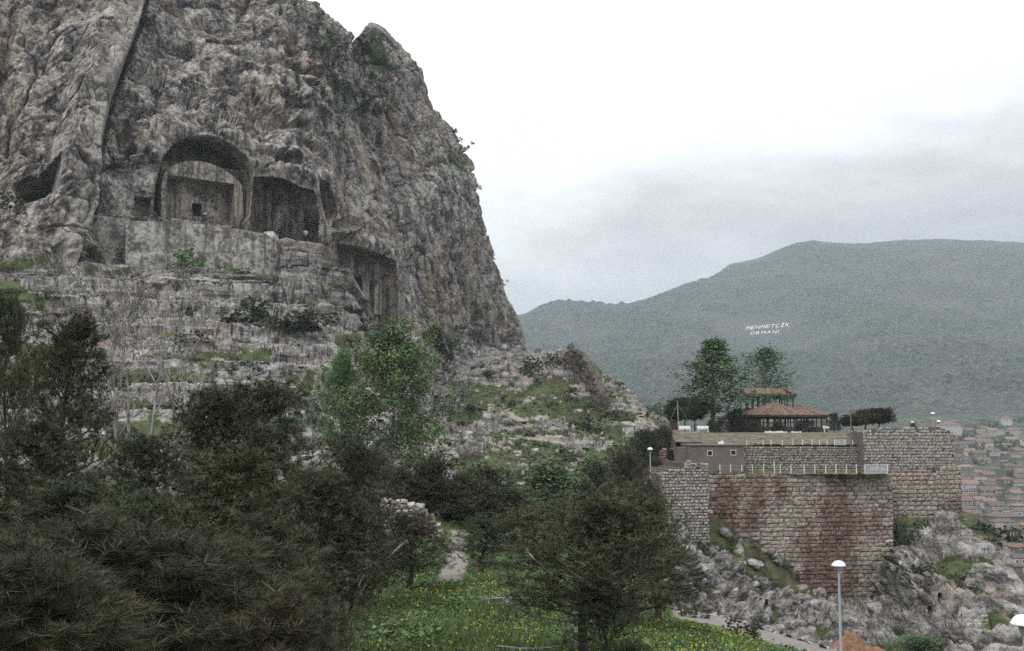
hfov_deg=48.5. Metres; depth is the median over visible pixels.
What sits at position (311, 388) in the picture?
shrub
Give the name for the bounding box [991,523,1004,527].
house
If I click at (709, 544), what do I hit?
shrub
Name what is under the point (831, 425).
shrub
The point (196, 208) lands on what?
doorway
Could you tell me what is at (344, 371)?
broadleaf tree
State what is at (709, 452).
window
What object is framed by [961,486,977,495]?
house
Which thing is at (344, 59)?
shrub
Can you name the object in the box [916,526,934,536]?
boulder
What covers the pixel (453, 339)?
shrub
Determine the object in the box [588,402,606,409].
shrub
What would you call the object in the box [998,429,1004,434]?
house
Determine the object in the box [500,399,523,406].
shrub
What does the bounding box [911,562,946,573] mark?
shrub
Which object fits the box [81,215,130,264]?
terrace wall
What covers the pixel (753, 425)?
shrub
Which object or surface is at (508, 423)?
shrub
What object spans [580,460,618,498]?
pine tree
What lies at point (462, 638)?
meadow grass
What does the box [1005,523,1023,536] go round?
house
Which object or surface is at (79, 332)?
pine tree
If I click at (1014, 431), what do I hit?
house
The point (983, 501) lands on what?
house
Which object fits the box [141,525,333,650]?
pine tree
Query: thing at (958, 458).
house
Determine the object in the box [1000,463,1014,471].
house
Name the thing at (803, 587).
loose stones
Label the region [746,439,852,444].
wire fence
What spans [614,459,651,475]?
shrub
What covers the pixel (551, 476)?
bush
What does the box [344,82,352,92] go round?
shrub
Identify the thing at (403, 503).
rubble wall
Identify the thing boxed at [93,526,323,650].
pine tree
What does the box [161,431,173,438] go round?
shrub
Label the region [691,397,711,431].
umbrella pine
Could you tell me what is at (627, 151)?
sky
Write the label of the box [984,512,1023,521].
house
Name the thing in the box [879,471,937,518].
tower wall
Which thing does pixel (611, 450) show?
shrub
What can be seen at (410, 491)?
pine tree
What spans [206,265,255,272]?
shrub
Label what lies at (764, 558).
shrub
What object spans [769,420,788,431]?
shrub
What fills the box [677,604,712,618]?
shrub
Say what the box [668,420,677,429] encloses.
kiosk hut
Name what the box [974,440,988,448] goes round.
house
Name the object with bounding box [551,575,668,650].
pine tree
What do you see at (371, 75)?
shrub
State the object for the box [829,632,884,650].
soil heap
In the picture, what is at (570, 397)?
shrub
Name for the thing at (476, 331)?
shrub
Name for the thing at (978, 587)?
shrub
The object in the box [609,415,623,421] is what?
shrub
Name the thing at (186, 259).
shrub
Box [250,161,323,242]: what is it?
rock tomb
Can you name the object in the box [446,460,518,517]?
pine tree
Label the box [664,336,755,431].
poplar tree
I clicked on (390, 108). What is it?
shrub
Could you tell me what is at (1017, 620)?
street lamp
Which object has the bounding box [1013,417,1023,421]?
village tree
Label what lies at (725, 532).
boulder
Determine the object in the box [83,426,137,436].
shrub
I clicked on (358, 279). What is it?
doorway
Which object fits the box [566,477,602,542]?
pine tree
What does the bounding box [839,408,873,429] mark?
umbrella pine
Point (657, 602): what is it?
pine tree
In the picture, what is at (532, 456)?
shrub
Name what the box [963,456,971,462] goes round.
house
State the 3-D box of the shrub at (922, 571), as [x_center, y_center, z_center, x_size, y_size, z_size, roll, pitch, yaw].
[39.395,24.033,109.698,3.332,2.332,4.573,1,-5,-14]
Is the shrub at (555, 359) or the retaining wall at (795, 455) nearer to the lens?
the retaining wall at (795, 455)
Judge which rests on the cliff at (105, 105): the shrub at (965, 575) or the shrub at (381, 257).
the shrub at (381, 257)
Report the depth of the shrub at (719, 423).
149.22 m
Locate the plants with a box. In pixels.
[288,338,657,518]
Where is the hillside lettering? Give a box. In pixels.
[746,322,788,334]
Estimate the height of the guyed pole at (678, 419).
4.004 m
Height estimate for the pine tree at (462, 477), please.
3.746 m
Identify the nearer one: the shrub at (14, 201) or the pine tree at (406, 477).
the pine tree at (406, 477)
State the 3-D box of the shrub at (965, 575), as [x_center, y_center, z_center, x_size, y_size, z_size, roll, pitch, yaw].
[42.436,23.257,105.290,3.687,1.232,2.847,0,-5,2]
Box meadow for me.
[2,527,832,650]
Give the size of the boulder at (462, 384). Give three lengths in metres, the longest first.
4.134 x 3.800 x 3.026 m
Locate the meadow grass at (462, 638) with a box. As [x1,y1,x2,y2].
[324,527,801,650]
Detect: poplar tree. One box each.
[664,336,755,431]
[732,343,802,426]
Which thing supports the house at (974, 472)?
on the town slope
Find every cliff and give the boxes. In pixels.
[0,0,423,324]
[350,22,527,359]
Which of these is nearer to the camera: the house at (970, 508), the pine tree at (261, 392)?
the pine tree at (261, 392)
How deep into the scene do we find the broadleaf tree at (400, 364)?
87.12 m
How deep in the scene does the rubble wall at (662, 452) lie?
126.89 m
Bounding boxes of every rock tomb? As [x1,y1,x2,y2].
[152,135,252,227]
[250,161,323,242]
[336,214,406,324]
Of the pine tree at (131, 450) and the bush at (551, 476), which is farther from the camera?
the bush at (551, 476)
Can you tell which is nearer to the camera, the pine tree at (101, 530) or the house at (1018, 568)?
the pine tree at (101, 530)
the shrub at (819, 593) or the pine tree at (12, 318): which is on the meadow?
the pine tree at (12, 318)
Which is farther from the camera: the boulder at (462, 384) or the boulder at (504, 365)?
the boulder at (504, 365)
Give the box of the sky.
[308,0,1023,314]
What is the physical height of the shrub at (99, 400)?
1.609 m
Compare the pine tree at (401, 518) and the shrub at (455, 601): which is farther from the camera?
the pine tree at (401, 518)
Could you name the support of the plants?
on the hillside
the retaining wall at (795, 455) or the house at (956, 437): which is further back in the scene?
the house at (956, 437)
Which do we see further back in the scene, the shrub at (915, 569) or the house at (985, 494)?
the house at (985, 494)
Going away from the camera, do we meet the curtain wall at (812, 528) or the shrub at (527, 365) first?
the curtain wall at (812, 528)
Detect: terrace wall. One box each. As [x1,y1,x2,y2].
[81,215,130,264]
[125,219,276,273]
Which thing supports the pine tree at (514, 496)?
on the hillside
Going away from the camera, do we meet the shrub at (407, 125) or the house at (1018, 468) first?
the shrub at (407, 125)
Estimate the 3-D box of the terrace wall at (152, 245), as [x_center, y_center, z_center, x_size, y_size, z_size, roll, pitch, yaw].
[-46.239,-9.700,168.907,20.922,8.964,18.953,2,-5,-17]
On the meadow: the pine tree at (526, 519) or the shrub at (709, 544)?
the pine tree at (526, 519)
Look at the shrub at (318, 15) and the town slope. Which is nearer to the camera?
the shrub at (318, 15)
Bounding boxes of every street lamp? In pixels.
[647,447,652,477]
[831,560,845,650]
[1010,614,1023,650]
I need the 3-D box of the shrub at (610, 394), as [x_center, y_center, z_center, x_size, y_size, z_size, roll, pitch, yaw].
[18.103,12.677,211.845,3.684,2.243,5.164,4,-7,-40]
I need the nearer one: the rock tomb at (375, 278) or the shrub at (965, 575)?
the shrub at (965, 575)
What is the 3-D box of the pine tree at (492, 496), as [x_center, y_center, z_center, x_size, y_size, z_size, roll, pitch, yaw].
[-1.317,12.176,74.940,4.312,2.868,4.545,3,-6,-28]
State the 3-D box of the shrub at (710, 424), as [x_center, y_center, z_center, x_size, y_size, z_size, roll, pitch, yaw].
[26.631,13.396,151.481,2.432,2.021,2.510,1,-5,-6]
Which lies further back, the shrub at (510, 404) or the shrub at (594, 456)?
the shrub at (510, 404)
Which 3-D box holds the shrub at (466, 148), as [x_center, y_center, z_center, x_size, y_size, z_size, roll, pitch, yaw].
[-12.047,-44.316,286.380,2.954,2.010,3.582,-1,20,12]
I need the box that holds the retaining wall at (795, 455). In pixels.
[744,446,857,470]
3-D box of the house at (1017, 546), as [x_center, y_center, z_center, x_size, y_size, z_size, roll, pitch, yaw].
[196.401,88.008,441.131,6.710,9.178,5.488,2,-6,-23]
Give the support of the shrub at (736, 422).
on the terrace ground at (708, 437)
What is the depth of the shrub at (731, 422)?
161.25 m
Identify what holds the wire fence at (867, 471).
on the walkway
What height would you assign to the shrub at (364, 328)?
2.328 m
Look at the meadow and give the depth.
42.84 m
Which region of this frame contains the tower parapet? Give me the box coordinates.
[852,427,954,471]
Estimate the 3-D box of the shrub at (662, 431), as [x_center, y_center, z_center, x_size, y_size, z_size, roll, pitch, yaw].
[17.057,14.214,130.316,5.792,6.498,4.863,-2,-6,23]
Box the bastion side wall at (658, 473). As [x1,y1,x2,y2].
[652,471,671,519]
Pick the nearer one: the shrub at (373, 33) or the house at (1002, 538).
the shrub at (373, 33)
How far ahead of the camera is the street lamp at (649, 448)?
105.24 m
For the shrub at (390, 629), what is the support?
on the meadow
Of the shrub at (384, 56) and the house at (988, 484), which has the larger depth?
the house at (988, 484)
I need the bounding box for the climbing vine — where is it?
[742,393,796,409]
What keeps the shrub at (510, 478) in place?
on the hillside
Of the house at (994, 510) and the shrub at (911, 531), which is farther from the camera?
the house at (994, 510)
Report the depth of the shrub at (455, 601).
32.37 m
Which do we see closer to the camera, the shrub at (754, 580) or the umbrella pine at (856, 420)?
the shrub at (754, 580)
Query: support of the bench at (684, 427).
on the terrace ground at (708, 437)
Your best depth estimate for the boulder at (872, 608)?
108.47 m
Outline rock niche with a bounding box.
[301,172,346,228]
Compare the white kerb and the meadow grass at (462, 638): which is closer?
the meadow grass at (462, 638)
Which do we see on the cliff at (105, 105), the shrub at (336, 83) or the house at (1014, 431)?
the shrub at (336, 83)
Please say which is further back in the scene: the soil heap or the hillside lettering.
the hillside lettering
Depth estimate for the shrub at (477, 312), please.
267.39 m
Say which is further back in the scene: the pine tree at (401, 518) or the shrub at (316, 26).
the shrub at (316, 26)
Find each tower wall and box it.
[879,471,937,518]
[931,466,962,512]
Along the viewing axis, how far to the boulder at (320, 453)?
88.34 m
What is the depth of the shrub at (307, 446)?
96.84 m
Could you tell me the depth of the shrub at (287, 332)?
145.94 m
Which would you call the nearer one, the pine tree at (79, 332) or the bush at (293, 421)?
the pine tree at (79, 332)
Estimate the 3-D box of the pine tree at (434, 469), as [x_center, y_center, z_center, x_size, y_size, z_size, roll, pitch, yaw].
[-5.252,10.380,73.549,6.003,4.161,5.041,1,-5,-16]
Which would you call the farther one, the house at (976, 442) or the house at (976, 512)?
the house at (976, 442)
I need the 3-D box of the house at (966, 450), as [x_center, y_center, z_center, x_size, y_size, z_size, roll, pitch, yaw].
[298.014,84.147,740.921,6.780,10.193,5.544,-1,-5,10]
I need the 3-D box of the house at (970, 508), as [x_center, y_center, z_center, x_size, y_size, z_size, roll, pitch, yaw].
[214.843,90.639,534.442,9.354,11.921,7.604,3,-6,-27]
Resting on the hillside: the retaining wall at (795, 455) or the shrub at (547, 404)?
the shrub at (547, 404)
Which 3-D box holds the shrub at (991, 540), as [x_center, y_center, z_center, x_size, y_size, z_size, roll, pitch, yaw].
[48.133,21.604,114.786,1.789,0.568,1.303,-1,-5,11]
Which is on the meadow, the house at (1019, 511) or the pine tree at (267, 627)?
the pine tree at (267, 627)
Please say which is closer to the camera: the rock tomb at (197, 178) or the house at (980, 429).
the rock tomb at (197, 178)
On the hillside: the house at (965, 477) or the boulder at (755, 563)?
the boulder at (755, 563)
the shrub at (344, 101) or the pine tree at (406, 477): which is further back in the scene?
the shrub at (344, 101)
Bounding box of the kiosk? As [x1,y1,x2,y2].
[718,388,830,431]
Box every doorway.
[192,203,201,215]
[354,276,361,290]
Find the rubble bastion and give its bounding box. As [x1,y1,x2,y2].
[639,460,708,541]
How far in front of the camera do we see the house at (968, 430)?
878.69 m
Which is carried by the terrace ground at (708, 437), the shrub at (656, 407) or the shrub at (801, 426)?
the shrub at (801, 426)
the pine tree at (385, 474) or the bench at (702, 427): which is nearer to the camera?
the pine tree at (385, 474)
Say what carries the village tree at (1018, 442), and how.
on the town slope
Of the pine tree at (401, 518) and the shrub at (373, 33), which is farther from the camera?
the shrub at (373, 33)
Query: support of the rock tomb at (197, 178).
on the cliff at (105, 105)
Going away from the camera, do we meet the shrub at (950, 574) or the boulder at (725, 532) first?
the shrub at (950, 574)
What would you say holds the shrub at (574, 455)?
on the hillside
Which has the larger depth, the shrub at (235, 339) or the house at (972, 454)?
the house at (972, 454)
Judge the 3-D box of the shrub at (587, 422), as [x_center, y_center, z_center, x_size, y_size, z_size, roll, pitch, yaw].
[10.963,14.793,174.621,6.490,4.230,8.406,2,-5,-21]
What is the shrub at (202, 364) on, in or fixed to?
on the hillside
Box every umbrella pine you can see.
[660,398,692,421]
[672,394,701,430]
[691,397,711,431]
[833,414,871,432]
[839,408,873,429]
[861,406,897,427]
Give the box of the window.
[707,450,712,455]
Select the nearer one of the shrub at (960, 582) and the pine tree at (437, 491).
the pine tree at (437, 491)
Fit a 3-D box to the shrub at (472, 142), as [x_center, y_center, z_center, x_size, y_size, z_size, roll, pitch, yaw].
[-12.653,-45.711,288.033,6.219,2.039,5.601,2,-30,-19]
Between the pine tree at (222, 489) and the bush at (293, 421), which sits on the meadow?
the pine tree at (222, 489)
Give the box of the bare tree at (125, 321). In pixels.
[21,222,229,528]
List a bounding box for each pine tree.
[0,283,72,528]
[0,299,139,509]
[0,414,115,558]
[0,473,190,578]
[0,498,222,649]
[0,539,153,650]
[0,576,202,650]
[60,485,220,639]
[70,430,211,548]
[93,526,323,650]
[134,379,309,564]
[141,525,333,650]
[151,576,370,650]
[157,434,337,598]
[180,372,362,581]
[208,504,369,649]
[252,463,370,632]
[271,482,310,523]
[274,475,432,648]
[276,565,371,650]
[311,433,417,608]
[333,441,405,503]
[364,504,468,593]
[376,464,434,508]
[380,481,436,501]
[389,454,476,517]
[406,480,467,512]
[425,511,522,569]
[426,488,489,518]
[431,468,494,522]
[445,480,714,650]
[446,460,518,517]
[465,489,516,526]
[479,486,549,530]
[485,499,577,571]
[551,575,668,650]
[558,487,708,626]
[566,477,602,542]
[576,475,708,620]
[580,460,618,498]
[589,483,633,548]
[604,444,655,490]
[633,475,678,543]
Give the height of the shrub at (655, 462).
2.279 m
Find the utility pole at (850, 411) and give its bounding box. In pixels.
[847,405,853,448]
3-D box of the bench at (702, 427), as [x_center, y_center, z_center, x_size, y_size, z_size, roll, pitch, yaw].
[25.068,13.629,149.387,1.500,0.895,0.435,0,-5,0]
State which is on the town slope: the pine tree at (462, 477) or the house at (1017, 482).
the house at (1017, 482)
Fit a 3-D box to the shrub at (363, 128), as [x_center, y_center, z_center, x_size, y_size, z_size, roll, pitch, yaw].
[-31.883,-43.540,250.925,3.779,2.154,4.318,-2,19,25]
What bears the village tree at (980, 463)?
on the town slope
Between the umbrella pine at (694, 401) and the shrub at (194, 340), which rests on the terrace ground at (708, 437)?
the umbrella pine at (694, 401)
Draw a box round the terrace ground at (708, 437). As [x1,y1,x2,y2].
[634,430,854,452]
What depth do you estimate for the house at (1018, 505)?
541.14 m
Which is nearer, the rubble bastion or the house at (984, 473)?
the rubble bastion
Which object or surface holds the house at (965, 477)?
on the town slope
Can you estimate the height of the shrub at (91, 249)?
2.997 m
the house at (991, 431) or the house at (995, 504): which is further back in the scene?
the house at (991, 431)
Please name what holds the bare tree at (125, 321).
on the meadow
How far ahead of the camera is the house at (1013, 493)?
570.60 m
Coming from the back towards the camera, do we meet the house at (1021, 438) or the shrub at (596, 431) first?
the house at (1021, 438)
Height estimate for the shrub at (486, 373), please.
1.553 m
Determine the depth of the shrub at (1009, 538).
117.88 m
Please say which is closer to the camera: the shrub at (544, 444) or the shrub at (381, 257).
the shrub at (544, 444)
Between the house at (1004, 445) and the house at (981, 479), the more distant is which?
the house at (1004, 445)
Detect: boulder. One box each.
[263,231,278,243]
[305,449,333,462]
[449,375,467,396]
[479,422,486,434]
[499,360,510,370]
[571,424,576,433]
[718,527,732,537]
[746,558,763,569]
[773,554,784,566]
[867,600,882,615]
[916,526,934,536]
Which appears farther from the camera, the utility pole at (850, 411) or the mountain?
the mountain
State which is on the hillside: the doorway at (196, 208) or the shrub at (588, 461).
the shrub at (588, 461)
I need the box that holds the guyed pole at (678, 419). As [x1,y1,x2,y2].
[669,401,692,429]
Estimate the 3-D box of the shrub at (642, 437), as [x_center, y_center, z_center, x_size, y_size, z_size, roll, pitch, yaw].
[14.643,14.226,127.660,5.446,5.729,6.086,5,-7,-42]
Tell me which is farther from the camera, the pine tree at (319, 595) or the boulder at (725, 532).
the boulder at (725, 532)
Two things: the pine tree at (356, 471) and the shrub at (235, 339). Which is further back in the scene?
the shrub at (235, 339)
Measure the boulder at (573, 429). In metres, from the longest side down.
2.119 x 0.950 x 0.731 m
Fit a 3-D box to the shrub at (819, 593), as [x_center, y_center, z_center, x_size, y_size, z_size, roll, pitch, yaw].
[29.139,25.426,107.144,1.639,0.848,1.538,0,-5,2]
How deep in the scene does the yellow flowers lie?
31.51 m
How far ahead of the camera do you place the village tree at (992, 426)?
938.81 m
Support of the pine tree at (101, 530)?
on the meadow
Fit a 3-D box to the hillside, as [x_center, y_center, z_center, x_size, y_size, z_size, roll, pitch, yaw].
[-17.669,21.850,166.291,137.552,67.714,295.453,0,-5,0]
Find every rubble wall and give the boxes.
[359,497,443,539]
[659,448,673,465]
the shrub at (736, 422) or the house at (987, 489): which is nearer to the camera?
the shrub at (736, 422)
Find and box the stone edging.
[674,608,836,650]
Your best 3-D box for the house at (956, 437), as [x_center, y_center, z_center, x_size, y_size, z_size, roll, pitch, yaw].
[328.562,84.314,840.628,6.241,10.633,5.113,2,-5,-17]
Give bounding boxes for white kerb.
[765,431,786,432]
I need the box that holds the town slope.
[654,414,1023,583]
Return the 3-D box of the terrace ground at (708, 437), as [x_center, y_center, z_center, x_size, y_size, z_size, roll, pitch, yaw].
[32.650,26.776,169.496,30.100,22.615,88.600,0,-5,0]
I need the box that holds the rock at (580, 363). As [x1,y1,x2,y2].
[563,347,608,409]
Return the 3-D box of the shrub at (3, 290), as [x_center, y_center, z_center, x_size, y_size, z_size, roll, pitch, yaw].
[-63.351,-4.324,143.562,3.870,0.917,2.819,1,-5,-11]
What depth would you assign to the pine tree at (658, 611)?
36.82 m
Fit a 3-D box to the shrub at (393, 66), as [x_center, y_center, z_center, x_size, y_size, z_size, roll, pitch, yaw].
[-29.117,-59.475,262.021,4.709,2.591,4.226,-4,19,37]
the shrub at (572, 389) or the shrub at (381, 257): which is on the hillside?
the shrub at (572, 389)
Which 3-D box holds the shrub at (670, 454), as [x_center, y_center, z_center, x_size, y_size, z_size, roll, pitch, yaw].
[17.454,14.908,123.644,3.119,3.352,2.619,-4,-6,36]
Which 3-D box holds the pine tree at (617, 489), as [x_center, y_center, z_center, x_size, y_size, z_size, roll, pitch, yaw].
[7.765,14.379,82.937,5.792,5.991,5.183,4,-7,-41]
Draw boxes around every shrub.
[0,188,26,215]
[0,288,25,292]
[21,306,47,311]
[31,290,60,300]
[78,243,125,264]
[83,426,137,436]
[84,393,120,406]
[109,375,136,385]
[110,371,171,381]
[149,401,193,409]
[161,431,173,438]
[167,329,210,343]
[172,248,205,267]
[185,295,302,329]
[194,361,208,367]
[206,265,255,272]
[226,359,262,370]
[231,337,250,343]
[272,328,296,333]
[276,382,312,402]
[281,307,340,332]
[292,437,321,450]
[293,19,321,30]
[312,11,325,20]
[324,25,340,40]
[331,78,346,89]
[340,47,353,61]
[341,92,348,104]
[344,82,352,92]
[349,627,402,638]
[352,322,382,332]
[356,91,377,113]
[359,124,376,133]
[361,98,383,113]
[364,29,379,38]
[366,71,377,78]
[369,623,444,644]
[371,46,391,65]
[377,250,390,258]
[383,102,393,112]
[385,63,395,69]
[402,120,409,129]
[430,594,466,614]
[448,334,462,351]
[458,145,469,153]
[458,404,482,411]
[459,137,474,146]
[470,361,495,369]
[472,328,487,340]
[473,304,490,320]
[482,369,496,375]
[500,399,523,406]
[502,421,514,426]
[507,473,524,481]
[516,429,539,436]
[519,355,553,374]
[522,453,540,460]
[530,442,549,446]
[542,353,563,366]
[544,400,558,405]
[559,450,584,457]
[561,455,582,461]
[563,395,578,398]
[567,408,609,431]
[569,386,581,391]
[582,457,596,463]
[587,428,602,433]
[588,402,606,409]
[588,455,612,460]
[599,447,619,453]
[605,388,622,396]
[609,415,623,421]
[610,406,634,421]
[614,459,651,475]
[625,427,662,466]
[637,456,662,469]
[643,402,664,416]
[643,422,677,461]
[665,447,673,460]
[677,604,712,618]
[692,539,728,551]
[704,419,719,431]
[708,418,730,432]
[722,412,742,431]
[722,617,762,638]
[724,408,748,431]
[725,537,757,543]
[740,574,776,587]
[742,421,763,431]
[755,557,777,561]
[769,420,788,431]
[790,422,808,431]
[792,597,806,605]
[813,591,830,599]
[825,412,840,431]
[893,517,928,544]
[893,563,939,575]
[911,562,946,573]
[940,577,972,589]
[946,571,959,575]
[951,637,964,642]
[954,571,994,581]
[972,521,1023,542]
[972,584,1000,594]
[980,537,998,541]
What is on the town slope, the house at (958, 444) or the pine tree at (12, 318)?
the house at (958, 444)
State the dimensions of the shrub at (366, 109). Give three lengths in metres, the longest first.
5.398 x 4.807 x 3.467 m
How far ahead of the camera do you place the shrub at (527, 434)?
163.24 m
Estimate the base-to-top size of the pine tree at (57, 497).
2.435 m
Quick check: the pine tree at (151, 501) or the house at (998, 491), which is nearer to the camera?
the pine tree at (151, 501)
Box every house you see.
[936,420,961,434]
[953,432,961,441]
[954,453,962,463]
[954,463,977,468]
[955,440,966,449]
[961,475,969,479]
[961,480,978,488]
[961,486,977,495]
[962,494,973,505]
[962,506,981,512]
[963,427,973,435]
[963,436,976,442]
[963,447,974,455]
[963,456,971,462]
[968,449,986,458]
[970,468,981,474]
[970,511,983,515]
[971,496,984,505]
[973,456,991,463]
[974,435,990,439]
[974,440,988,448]
[974,477,986,482]
[976,425,987,433]
[977,442,993,451]
[978,469,996,476]
[978,480,997,488]
[978,490,996,498]
[980,485,994,493]
[980,496,996,508]
[983,501,1006,514]
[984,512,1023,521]
[985,427,997,435]
[986,507,1001,512]
[988,447,1000,455]
[988,518,1017,524]
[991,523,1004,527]
[993,486,1007,495]
[996,475,1015,485]
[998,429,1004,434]
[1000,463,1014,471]
[1001,415,1011,425]
[1001,532,1023,544]
[1001,541,1009,547]
[1002,443,1011,448]
[1002,505,1013,512]
[1003,435,1019,446]
[1004,489,1023,499]
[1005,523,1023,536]
[1006,426,1019,435]
[1007,446,1023,455]
[1007,497,1023,503]
[1007,543,1023,550]
[1008,485,1022,490]
[1009,454,1021,457]
[1010,503,1023,508]
[1010,551,1023,563]
[1011,480,1023,485]
[1012,474,1023,479]
[1013,464,1023,472]
[1013,508,1023,515]
[1013,560,1023,576]
[1016,436,1023,445]
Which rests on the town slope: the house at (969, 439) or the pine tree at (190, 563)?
the house at (969, 439)
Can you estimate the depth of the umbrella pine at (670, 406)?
149.24 m
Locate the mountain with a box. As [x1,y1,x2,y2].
[517,239,1023,414]
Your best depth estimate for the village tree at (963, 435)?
860.67 m
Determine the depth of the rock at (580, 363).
213.73 m
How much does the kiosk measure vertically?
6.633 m
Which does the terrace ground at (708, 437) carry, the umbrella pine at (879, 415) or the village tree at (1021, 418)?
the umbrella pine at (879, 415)
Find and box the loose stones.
[282,357,1002,634]
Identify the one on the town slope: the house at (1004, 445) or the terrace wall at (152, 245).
the house at (1004, 445)
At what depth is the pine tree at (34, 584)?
7.26 m
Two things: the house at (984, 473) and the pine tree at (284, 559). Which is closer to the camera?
the pine tree at (284, 559)
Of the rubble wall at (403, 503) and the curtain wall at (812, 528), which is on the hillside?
the curtain wall at (812, 528)
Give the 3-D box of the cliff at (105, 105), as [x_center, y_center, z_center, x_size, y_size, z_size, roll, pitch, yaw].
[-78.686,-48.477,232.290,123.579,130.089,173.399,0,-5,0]
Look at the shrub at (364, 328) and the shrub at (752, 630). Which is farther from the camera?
the shrub at (364, 328)
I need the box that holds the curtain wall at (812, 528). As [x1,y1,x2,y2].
[708,473,893,598]
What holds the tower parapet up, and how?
on the tower wall at (914, 493)
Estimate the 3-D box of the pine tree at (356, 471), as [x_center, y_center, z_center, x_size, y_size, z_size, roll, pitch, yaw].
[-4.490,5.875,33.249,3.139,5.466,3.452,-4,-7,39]
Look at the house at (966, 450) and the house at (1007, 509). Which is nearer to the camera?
the house at (1007, 509)
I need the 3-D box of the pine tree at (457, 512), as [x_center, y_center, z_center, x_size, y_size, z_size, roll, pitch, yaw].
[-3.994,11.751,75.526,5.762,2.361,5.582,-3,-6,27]
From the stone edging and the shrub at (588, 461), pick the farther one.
the shrub at (588, 461)
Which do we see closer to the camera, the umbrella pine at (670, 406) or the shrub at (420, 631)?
the shrub at (420, 631)
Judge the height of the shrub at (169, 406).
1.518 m
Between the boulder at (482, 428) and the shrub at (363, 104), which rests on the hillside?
the boulder at (482, 428)
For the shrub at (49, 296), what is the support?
on the hillside
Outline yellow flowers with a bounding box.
[351,556,814,650]
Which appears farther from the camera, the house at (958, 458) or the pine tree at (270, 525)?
the house at (958, 458)
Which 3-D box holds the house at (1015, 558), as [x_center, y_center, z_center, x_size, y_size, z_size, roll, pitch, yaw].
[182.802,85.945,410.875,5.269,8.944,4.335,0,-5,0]
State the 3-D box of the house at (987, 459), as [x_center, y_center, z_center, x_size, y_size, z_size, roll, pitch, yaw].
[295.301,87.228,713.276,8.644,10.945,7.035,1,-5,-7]
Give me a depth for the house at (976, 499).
556.78 m
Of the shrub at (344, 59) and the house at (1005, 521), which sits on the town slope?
the house at (1005, 521)
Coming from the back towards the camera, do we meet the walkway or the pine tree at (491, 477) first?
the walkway
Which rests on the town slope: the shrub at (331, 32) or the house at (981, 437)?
the house at (981, 437)
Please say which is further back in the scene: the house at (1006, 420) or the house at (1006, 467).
the house at (1006, 420)
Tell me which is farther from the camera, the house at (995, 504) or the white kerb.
the house at (995, 504)
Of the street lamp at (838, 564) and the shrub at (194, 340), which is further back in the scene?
the shrub at (194, 340)
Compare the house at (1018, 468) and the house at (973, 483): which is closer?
the house at (973, 483)
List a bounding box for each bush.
[270,415,313,433]
[356,538,440,577]
[504,455,600,527]
[886,633,944,650]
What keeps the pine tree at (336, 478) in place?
on the meadow
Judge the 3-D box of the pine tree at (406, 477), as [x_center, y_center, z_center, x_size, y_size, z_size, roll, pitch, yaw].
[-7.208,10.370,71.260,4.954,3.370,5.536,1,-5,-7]
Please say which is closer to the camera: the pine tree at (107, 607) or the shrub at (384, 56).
the pine tree at (107, 607)
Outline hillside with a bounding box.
[0,238,1023,650]
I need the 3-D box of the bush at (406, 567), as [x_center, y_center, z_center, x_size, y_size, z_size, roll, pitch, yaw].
[-4.566,8.892,43.181,3.823,1.726,3.308,-1,-5,8]
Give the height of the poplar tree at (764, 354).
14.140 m
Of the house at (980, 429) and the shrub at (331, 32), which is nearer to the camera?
the shrub at (331, 32)
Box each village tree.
[962,432,974,437]
[972,441,989,451]
[977,459,987,465]
[978,418,990,425]
[988,422,997,427]
[997,443,1010,450]
[1005,470,1014,477]
[1012,440,1021,446]
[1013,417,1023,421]
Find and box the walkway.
[708,470,886,474]
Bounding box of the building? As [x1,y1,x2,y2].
[674,444,744,474]
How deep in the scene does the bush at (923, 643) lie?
93.10 m
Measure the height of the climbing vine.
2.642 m
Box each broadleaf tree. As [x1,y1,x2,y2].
[291,306,466,471]
[304,337,369,450]
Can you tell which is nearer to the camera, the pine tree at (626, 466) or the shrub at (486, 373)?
the pine tree at (626, 466)
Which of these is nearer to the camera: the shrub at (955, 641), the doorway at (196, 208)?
the shrub at (955, 641)
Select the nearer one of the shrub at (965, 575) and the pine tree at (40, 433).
the pine tree at (40, 433)
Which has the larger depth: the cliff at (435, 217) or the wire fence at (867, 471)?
the cliff at (435, 217)
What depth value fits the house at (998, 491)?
584.60 m
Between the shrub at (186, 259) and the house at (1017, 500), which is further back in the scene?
the house at (1017, 500)
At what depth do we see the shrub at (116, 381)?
112.23 m
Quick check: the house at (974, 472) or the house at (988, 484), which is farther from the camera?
the house at (974, 472)
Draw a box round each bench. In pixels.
[679,426,690,430]
[697,426,708,431]
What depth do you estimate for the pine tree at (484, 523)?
43.69 m
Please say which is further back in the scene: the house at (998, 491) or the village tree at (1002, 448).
the village tree at (1002, 448)
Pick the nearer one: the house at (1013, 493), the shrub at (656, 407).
the shrub at (656, 407)
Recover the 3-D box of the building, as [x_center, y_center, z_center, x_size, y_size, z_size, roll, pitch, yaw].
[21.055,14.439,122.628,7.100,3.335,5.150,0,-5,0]
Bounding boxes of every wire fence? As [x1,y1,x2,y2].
[719,463,887,473]
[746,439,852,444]
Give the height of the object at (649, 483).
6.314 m
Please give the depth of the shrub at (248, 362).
125.10 m
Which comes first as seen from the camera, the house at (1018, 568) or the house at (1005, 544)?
the house at (1018, 568)
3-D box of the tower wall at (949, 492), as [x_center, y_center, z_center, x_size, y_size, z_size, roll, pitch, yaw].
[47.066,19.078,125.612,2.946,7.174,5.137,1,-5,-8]
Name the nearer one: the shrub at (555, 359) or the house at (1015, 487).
the shrub at (555, 359)

